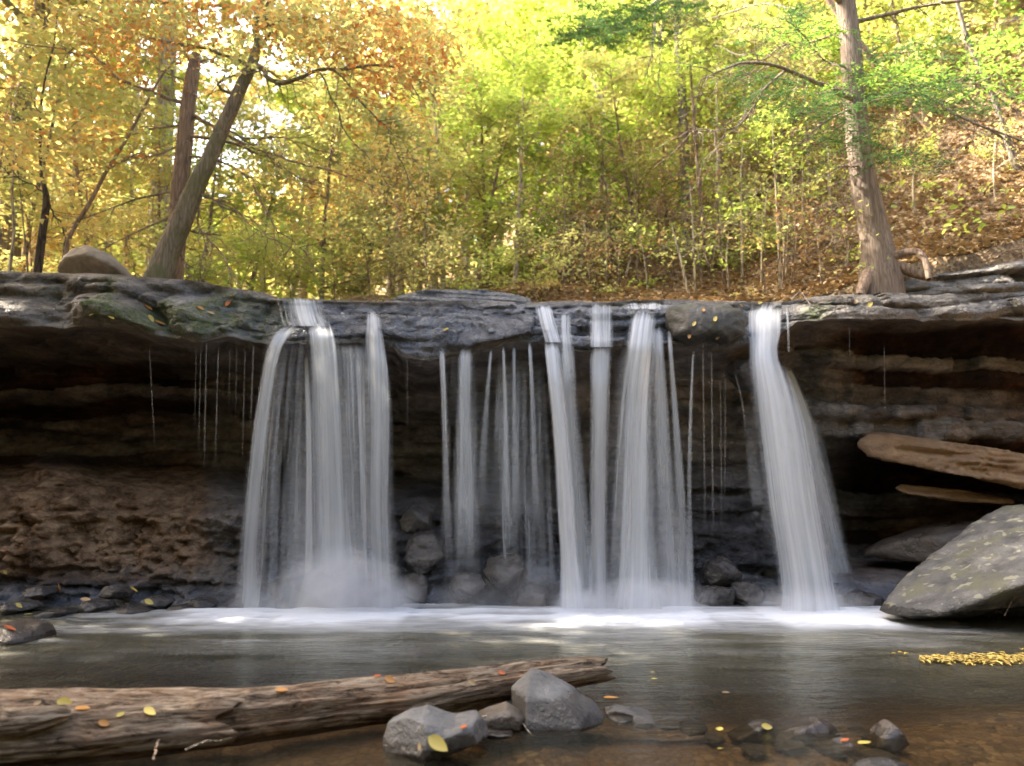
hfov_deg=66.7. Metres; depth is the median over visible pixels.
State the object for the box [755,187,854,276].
sapling
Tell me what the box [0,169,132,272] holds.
bush
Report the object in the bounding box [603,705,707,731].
rock slab
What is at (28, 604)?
rock
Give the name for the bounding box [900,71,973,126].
bush
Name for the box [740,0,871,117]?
young tree
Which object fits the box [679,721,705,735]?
rock
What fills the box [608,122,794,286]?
thicket
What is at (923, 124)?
sapling
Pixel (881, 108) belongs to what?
bush
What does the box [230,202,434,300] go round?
bush
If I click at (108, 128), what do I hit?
broadleaf tree
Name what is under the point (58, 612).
rock
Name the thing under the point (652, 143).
thicket
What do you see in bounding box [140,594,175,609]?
rock
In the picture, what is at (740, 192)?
sapling
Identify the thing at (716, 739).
rock
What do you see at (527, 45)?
young tree
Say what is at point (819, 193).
sapling
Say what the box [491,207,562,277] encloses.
sapling
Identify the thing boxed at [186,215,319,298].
bush
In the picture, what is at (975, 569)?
boulder
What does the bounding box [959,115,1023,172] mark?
bush
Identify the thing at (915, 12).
young tree
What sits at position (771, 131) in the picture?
sapling
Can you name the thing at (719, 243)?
sapling
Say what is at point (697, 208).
sapling
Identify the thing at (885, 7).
young tree
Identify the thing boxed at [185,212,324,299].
bush
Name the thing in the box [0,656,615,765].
log
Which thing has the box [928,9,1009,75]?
bush
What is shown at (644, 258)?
sapling
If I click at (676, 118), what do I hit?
young tree
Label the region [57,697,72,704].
leaf
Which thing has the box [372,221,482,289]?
sapling
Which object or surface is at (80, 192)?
young tree
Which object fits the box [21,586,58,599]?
rock
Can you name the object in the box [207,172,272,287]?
broadleaf tree
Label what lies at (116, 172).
young tree
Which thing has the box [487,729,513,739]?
rock
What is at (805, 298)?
twig
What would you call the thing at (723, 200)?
sapling
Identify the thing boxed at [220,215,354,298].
bush
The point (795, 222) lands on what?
sapling
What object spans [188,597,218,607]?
rock
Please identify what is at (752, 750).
rock
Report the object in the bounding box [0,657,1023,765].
stream bed
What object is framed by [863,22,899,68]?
bush
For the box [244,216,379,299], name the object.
bush
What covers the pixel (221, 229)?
distant wood
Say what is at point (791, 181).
sapling
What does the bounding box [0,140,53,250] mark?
sapling
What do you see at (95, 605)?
rock
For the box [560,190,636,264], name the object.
sapling
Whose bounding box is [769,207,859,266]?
sapling
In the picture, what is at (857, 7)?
hemlock tree
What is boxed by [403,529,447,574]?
rock
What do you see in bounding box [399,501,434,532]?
rock
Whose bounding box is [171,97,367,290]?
young tree
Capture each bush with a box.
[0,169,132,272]
[1,187,161,274]
[56,187,197,276]
[116,220,258,287]
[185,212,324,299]
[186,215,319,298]
[216,202,343,298]
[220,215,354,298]
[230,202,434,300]
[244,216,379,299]
[276,218,434,298]
[289,183,445,299]
[307,204,449,295]
[348,230,482,298]
[379,222,522,290]
[439,239,559,298]
[475,211,585,299]
[518,222,630,293]
[612,214,729,288]
[668,180,776,266]
[702,197,799,272]
[787,125,848,198]
[841,111,944,173]
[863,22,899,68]
[866,76,919,128]
[880,130,952,193]
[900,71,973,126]
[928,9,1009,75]
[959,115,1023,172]
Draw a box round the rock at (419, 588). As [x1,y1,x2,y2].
[401,572,433,603]
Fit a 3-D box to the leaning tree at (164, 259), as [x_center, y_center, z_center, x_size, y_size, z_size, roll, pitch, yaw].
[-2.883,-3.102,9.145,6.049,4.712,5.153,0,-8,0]
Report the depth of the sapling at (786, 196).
9.49 m
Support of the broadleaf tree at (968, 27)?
on the hillside
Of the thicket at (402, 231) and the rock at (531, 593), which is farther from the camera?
the thicket at (402, 231)
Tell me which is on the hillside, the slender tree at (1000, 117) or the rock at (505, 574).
the slender tree at (1000, 117)
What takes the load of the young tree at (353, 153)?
on the hillside
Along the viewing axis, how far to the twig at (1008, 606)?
6.03 m
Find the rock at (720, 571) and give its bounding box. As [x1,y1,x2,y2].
[700,556,742,585]
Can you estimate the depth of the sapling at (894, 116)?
11.83 m
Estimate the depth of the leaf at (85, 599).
7.00 m
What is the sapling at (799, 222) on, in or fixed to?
on the hillside
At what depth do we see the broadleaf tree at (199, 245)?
24.75 m
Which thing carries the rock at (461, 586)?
on the water
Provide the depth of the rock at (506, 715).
3.46 m
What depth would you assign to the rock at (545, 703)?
3.56 m
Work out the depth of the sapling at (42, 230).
9.04 m
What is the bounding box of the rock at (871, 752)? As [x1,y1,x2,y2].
[860,748,899,760]
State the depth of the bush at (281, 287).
15.20 m
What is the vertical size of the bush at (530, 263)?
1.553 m
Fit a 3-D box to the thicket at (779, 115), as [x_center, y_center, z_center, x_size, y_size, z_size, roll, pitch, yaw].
[4.868,-4.901,13.881,2.895,3.662,3.381,0,-8,1]
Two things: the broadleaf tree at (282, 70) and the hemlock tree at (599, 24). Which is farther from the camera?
the broadleaf tree at (282, 70)
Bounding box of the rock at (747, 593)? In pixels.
[728,580,764,605]
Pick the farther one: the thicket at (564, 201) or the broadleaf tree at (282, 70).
the broadleaf tree at (282, 70)
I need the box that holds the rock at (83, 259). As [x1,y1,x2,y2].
[57,245,131,275]
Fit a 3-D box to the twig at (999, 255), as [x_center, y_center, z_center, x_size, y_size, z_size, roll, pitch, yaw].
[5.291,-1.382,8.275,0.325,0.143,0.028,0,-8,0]
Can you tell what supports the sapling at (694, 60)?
on the hillside
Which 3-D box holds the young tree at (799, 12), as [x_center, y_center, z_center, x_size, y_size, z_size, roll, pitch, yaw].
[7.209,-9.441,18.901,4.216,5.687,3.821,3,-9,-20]
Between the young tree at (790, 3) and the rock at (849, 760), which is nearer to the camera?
the rock at (849, 760)
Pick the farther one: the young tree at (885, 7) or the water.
the young tree at (885, 7)
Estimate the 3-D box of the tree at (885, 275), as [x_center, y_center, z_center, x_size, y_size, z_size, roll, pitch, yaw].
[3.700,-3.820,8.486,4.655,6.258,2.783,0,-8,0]
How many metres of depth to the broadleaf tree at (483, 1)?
26.49 m
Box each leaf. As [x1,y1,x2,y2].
[4,625,15,629]
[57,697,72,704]
[75,705,89,708]
[80,597,90,600]
[98,719,109,725]
[144,706,154,714]
[145,599,153,603]
[275,687,287,690]
[385,675,394,682]
[428,734,447,750]
[468,679,475,684]
[761,723,772,728]
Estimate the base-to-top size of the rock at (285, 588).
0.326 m
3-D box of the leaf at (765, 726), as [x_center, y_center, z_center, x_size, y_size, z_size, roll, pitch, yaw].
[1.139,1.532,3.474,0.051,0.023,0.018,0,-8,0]
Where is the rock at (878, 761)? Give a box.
[853,757,909,765]
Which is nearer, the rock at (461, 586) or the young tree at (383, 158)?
the rock at (461, 586)
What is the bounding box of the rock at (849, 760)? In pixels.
[843,757,862,764]
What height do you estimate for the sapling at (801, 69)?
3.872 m
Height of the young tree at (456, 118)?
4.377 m
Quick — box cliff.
[0,259,1023,663]
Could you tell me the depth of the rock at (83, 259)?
8.64 m
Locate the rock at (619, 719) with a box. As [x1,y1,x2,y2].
[606,714,632,725]
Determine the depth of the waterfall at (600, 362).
7.40 m
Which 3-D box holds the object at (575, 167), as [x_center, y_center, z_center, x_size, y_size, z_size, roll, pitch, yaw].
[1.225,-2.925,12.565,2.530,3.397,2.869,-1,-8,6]
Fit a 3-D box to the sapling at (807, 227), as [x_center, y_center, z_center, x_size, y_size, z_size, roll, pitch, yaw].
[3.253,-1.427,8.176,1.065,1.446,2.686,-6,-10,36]
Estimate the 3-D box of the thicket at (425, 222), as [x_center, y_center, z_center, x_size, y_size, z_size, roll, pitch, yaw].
[-1.020,-2.744,11.970,2.967,3.849,3.276,-4,-9,24]
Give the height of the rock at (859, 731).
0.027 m
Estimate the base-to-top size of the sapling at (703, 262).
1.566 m
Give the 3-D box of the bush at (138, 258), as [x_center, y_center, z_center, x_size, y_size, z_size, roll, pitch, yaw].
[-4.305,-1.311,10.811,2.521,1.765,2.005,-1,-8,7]
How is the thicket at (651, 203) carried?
on the hillside
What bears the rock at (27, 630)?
in the water
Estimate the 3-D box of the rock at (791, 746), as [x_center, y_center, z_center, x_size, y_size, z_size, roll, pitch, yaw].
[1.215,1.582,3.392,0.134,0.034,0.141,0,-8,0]
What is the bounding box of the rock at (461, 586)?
[448,573,485,599]
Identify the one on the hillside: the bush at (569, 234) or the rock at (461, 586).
the bush at (569, 234)
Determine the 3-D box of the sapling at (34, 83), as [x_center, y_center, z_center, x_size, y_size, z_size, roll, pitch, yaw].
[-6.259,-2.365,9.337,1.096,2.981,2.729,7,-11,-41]
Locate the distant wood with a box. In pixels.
[4,0,823,299]
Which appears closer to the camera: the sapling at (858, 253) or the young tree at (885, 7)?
the sapling at (858, 253)
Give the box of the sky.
[2,0,542,240]
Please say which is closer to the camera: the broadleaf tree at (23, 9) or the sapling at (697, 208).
the sapling at (697, 208)
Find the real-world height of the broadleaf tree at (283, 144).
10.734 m
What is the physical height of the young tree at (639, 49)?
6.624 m
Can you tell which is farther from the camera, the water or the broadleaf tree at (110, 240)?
the broadleaf tree at (110, 240)
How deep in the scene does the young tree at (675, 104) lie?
17.70 m
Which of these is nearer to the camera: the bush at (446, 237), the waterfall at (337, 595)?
the waterfall at (337, 595)
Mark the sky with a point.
(204, 12)
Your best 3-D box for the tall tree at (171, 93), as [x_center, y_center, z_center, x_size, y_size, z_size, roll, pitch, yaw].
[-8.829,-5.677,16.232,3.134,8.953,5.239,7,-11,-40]
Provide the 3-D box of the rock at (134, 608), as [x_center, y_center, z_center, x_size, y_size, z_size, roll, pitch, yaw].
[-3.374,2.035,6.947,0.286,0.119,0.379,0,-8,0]
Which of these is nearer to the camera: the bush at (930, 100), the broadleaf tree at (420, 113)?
the bush at (930, 100)
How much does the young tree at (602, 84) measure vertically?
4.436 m
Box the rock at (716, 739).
[704,731,725,744]
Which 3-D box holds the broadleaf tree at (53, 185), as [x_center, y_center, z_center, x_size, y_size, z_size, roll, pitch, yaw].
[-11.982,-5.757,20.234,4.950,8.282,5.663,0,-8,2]
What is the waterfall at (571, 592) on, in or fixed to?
on the cliff
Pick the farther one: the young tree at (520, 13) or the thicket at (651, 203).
the young tree at (520, 13)
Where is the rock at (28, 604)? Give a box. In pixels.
[0,598,43,614]
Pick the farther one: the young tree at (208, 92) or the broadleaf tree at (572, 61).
the broadleaf tree at (572, 61)
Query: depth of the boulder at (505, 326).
7.93 m
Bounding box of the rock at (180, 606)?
[166,603,193,610]
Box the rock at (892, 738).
[860,719,909,753]
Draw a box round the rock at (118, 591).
[98,584,135,598]
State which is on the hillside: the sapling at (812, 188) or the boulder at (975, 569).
the sapling at (812, 188)
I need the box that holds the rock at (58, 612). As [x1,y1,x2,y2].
[34,606,78,618]
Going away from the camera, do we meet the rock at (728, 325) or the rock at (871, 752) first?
the rock at (871, 752)
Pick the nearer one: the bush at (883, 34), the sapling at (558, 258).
the sapling at (558, 258)
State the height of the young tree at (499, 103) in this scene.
3.984 m
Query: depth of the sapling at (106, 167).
9.10 m
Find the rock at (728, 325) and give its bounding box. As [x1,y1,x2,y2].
[664,303,747,346]
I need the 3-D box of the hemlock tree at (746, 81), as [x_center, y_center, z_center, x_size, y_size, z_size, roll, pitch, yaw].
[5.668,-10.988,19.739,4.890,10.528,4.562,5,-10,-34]
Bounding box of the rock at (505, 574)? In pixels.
[482,552,528,596]
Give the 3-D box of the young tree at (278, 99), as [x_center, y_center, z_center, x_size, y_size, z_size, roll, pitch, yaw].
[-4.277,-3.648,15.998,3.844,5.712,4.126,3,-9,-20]
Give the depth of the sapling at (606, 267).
11.24 m
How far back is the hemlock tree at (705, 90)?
21.00 m
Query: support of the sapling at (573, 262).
on the hillside
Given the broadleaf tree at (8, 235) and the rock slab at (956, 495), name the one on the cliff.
the rock slab at (956, 495)
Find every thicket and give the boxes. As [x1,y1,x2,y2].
[324,133,465,296]
[327,114,508,289]
[496,57,709,281]
[496,100,645,291]
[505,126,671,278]
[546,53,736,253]
[552,84,718,284]
[584,110,746,265]
[603,64,738,221]
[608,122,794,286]
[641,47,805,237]
[663,6,792,157]
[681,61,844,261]
[714,29,894,193]
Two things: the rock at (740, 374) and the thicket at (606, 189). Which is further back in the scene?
the thicket at (606, 189)
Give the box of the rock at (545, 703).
[511,668,604,735]
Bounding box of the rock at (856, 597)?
[842,589,883,605]
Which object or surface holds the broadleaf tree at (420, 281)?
on the hillside
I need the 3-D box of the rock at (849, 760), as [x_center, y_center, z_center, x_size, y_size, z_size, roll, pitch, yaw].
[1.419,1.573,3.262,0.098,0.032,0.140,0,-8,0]
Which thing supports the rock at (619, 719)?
in the water
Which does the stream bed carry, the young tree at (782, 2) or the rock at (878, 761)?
the rock at (878, 761)
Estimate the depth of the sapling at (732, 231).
9.46 m
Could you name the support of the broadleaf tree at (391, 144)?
on the hillside
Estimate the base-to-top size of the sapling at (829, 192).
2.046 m
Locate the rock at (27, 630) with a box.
[0,619,56,645]
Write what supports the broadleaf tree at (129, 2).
on the hillside
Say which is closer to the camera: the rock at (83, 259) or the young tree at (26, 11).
the rock at (83, 259)
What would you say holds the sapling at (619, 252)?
on the hillside
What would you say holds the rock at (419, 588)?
in the water
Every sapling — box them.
[0,0,131,272]
[0,70,60,270]
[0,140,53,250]
[0,154,68,271]
[1,11,216,255]
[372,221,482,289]
[418,192,503,275]
[453,188,528,267]
[472,202,543,288]
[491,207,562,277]
[504,168,575,273]
[515,201,637,283]
[531,218,597,270]
[531,223,648,293]
[534,170,635,266]
[536,199,632,285]
[539,195,656,283]
[548,197,667,286]
[554,198,629,283]
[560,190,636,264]
[562,211,669,277]
[601,205,702,294]
[624,212,754,295]
[638,28,744,270]
[643,186,780,271]
[658,140,757,284]
[658,199,768,293]
[672,167,767,292]
[673,109,782,279]
[676,202,759,271]
[682,202,775,274]
[696,161,791,258]
[703,181,810,284]
[710,149,816,280]
[716,229,843,305]
[717,88,836,291]
[722,151,826,248]
[751,39,878,209]
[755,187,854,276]
[757,196,842,283]
[759,140,882,212]
[763,169,855,261]
[769,157,855,284]
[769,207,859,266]
[774,168,885,249]
[783,201,859,291]
[786,154,849,229]
[800,200,911,274]
[844,74,974,150]
[869,74,979,156]
[891,134,1002,216]
[951,129,1023,201]
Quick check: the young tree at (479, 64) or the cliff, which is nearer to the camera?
the cliff
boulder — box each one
[391,289,535,346]
[880,504,1023,619]
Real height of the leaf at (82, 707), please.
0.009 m
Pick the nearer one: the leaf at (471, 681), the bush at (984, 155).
the leaf at (471, 681)
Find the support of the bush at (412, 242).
on the hillside
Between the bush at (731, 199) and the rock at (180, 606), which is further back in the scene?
the bush at (731, 199)
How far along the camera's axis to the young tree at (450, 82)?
14.35 m
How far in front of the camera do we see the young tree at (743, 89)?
12.72 m
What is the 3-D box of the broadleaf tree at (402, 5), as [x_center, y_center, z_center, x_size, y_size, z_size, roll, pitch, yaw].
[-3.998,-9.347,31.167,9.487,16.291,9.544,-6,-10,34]
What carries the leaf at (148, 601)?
on the rock at (161, 601)
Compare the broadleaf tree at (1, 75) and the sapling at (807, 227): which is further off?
the broadleaf tree at (1, 75)
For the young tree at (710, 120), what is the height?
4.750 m
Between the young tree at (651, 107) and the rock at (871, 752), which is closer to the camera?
the rock at (871, 752)
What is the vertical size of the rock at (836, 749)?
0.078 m
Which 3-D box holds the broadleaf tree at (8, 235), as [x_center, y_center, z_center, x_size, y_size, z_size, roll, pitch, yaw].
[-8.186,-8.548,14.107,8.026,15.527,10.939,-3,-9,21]
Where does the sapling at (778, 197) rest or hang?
on the hillside
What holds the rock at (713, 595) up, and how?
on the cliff
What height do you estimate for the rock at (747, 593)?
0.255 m
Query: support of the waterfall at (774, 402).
on the cliff
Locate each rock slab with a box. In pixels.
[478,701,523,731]
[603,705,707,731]
[727,719,773,742]
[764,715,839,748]
[857,432,1023,489]
[862,521,973,562]
[895,484,1014,503]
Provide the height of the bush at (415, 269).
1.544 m
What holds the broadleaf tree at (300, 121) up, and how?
on the hillside
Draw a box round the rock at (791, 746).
[772,739,808,752]
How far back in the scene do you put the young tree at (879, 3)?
15.43 m
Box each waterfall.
[249,298,385,607]
[538,306,581,608]
[593,307,607,608]
[619,306,670,608]
[753,308,836,611]
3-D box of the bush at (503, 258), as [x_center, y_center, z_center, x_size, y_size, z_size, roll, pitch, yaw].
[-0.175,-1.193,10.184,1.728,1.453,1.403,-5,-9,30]
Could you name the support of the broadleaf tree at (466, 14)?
on the hillside
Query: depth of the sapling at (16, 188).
9.89 m
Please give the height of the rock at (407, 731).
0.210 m
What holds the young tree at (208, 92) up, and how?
on the hillside
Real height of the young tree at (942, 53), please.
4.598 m
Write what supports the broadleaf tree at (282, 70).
on the hillside
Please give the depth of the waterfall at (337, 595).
7.44 m
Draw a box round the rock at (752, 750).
[739,743,767,757]
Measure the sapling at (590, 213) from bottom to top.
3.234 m
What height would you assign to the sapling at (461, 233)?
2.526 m
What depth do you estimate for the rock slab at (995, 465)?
8.05 m
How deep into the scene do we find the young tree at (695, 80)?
12.64 m
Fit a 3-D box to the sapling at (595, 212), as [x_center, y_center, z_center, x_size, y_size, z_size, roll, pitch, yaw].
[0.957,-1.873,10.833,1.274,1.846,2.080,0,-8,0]
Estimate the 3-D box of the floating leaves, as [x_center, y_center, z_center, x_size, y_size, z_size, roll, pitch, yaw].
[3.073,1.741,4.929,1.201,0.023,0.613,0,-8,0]
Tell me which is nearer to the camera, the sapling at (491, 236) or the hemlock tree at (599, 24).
the hemlock tree at (599, 24)
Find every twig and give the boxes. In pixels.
[153,739,159,760]
[185,737,231,750]
[791,292,820,308]
[995,247,1023,258]
[1004,597,1014,615]
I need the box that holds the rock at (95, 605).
[77,598,114,612]
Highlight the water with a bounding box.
[0,600,1023,764]
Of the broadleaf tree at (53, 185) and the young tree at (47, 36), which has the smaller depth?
the young tree at (47, 36)
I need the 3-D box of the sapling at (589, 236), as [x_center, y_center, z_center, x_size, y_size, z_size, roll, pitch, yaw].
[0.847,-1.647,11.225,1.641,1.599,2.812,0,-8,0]
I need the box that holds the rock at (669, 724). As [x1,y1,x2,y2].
[658,718,680,730]
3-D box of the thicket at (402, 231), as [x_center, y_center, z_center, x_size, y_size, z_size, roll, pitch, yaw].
[-1.981,-2.348,11.604,2.476,2.897,2.773,0,-8,3]
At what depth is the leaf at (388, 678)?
3.65 m
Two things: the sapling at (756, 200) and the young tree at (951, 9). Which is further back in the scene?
the young tree at (951, 9)
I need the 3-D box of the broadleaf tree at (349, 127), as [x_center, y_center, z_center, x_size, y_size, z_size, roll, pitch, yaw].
[-3.192,-6.132,20.946,6.663,9.177,5.794,1,-8,-9]
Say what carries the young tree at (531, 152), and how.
on the hillside
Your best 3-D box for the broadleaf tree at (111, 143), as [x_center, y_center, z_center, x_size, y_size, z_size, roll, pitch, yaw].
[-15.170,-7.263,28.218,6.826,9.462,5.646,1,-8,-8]
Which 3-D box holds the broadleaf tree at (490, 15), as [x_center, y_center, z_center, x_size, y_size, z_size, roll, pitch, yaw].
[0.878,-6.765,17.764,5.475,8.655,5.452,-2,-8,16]
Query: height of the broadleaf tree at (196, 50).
9.010 m
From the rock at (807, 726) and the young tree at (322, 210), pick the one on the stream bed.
the rock at (807, 726)
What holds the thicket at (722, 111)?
on the hillside
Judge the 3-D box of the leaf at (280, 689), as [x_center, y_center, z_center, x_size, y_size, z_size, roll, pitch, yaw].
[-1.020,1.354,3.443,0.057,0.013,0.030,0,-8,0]
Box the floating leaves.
[891,648,1023,665]
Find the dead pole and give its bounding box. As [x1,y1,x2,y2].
[579,40,613,158]
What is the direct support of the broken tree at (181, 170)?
on the hillside
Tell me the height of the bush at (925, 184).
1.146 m
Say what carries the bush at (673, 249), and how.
on the hillside
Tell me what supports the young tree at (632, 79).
on the hillside
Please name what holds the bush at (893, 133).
on the hillside
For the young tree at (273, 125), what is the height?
6.904 m
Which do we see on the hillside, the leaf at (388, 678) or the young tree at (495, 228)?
the young tree at (495, 228)
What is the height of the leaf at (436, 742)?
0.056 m
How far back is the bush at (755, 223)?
10.56 m
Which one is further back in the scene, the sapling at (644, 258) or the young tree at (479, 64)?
the young tree at (479, 64)
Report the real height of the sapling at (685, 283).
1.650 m
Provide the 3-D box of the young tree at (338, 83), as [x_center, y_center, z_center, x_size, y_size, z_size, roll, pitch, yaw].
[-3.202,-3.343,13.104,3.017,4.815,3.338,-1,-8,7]
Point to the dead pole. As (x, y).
(594, 85)
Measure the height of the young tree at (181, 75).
6.624 m
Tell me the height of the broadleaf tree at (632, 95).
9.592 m
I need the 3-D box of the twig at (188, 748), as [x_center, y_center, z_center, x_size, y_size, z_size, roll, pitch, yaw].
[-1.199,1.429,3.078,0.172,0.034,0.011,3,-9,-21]
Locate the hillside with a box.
[55,0,1023,301]
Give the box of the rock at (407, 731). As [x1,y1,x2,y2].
[382,705,488,765]
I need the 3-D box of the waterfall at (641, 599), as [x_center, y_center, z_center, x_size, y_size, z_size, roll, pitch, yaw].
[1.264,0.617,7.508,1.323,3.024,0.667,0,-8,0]
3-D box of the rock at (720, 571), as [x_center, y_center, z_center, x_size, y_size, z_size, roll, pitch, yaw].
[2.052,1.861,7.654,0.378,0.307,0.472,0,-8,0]
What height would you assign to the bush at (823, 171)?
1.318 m
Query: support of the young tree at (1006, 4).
on the hillside
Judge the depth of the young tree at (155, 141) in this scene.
13.84 m
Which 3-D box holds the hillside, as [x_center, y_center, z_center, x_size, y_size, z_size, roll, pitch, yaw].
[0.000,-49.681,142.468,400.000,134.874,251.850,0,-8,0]
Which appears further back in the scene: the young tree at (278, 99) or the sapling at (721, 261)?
the young tree at (278, 99)
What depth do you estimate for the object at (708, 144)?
13.47 m
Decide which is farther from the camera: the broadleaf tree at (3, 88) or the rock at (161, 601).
the broadleaf tree at (3, 88)
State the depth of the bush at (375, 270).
10.78 m
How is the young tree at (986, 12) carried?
on the hillside
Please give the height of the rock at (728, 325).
0.460 m
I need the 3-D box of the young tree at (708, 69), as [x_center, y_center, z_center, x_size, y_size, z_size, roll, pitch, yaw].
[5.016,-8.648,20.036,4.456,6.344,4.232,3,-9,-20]
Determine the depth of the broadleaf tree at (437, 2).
29.39 m
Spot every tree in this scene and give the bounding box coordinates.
[0,0,171,252]
[0,0,182,271]
[0,0,190,183]
[0,0,201,91]
[0,0,229,272]
[0,0,321,269]
[0,5,86,171]
[0,9,379,288]
[0,11,169,271]
[0,12,144,271]
[0,47,173,276]
[4,7,257,245]
[9,0,180,270]
[9,0,525,278]
[25,88,155,272]
[28,62,152,213]
[58,4,253,273]
[93,90,239,281]
[112,86,286,283]
[114,129,234,261]
[116,0,145,7]
[132,64,284,282]
[151,0,425,298]
[156,0,497,296]
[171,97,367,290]
[183,36,361,291]
[203,53,385,295]
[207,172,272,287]
[231,110,336,232]
[236,51,424,298]
[240,41,406,299]
[251,0,521,294]
[275,4,510,294]
[286,0,514,288]
[291,82,472,297]
[302,59,463,268]
[306,105,466,298]
[319,34,449,295]
[334,28,481,291]
[335,15,529,289]
[362,0,561,285]
[373,0,592,266]
[380,92,612,289]
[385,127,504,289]
[395,0,567,271]
[402,0,592,245]
[406,56,573,287]
[420,0,635,271]
[430,0,652,260]
[432,42,622,286]
[450,0,654,245]
[471,0,717,221]
[492,0,634,185]
[492,0,689,248]
[495,37,655,263]
[513,95,651,276]
[528,35,690,261]
[536,0,831,248]
[565,0,742,210]
[565,1,716,208]
[573,0,779,187]
[593,0,819,241]
[599,0,789,202]
[599,5,780,233]
[599,38,738,241]
[612,4,716,156]
[623,3,764,150]
[634,0,784,125]
[640,3,749,175]
[648,0,835,127]
[650,0,1023,294]
[668,0,884,160]
[671,0,835,222]
[712,0,841,127]
[720,0,861,187]
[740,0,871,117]
[741,0,839,66]
[813,0,936,36]
[817,0,951,106]
[825,0,986,132]
[840,0,977,119]
[859,0,950,63]
[860,0,978,44]
[864,0,1023,94]
[865,0,1014,75]
[891,3,1023,235]
[896,0,970,43]
[900,0,1020,63]
[937,1,1016,30]
[959,6,970,33]
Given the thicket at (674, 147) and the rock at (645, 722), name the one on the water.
the rock at (645, 722)
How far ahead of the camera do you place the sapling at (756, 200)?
10.26 m
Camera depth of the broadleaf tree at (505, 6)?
19.03 m
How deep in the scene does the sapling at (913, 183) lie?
9.94 m
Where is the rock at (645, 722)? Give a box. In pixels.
[630,716,661,728]
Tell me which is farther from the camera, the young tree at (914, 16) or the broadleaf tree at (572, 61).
the broadleaf tree at (572, 61)
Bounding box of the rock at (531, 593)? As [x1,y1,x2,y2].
[510,581,550,605]
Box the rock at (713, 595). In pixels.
[693,585,734,605]
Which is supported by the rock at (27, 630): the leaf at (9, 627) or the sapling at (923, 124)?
the leaf at (9, 627)
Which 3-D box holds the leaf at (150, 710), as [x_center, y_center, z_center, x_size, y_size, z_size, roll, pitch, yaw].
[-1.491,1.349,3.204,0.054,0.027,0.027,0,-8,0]
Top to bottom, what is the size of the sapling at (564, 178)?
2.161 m
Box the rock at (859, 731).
[847,726,867,737]
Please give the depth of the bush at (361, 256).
16.08 m
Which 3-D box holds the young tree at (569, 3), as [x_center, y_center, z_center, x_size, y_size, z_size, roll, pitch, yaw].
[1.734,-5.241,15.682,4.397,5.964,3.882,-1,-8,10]
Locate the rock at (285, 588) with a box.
[267,576,304,601]
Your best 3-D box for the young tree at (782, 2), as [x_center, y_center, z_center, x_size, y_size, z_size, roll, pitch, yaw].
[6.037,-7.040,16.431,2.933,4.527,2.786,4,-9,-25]
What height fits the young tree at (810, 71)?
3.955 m
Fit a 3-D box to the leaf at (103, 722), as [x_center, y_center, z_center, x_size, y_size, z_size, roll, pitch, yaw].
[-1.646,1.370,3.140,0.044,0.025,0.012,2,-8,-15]
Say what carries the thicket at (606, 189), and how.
on the hillside
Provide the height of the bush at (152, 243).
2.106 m
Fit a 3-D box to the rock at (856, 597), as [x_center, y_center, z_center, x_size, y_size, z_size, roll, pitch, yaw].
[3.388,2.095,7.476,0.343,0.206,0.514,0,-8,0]
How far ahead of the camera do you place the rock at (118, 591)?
7.20 m
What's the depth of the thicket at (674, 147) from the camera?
15.70 m
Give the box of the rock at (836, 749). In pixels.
[813,737,862,760]
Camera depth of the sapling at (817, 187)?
9.57 m
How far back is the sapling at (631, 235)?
11.33 m
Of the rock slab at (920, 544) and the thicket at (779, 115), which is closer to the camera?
the rock slab at (920, 544)
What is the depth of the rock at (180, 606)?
6.99 m
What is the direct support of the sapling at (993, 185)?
on the hillside
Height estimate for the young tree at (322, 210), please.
6.884 m
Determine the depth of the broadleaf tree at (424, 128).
19.68 m
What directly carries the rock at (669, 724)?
in the water
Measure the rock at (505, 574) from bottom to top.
0.415 m
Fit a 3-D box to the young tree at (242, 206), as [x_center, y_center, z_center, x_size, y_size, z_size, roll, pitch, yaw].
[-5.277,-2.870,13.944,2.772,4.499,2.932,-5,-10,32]
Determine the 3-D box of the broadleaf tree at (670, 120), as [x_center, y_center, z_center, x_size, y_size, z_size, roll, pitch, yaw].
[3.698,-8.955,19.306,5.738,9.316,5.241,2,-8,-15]
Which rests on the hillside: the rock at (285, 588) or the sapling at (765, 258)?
the sapling at (765, 258)
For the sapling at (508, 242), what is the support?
on the hillside
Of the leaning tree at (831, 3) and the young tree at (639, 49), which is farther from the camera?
the young tree at (639, 49)
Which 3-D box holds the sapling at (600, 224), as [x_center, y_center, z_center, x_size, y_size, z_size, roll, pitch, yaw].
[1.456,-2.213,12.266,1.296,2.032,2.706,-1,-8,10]
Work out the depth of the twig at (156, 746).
3.07 m
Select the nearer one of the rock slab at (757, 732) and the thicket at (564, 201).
the rock slab at (757, 732)
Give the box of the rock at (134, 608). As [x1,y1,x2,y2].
[116,603,153,613]

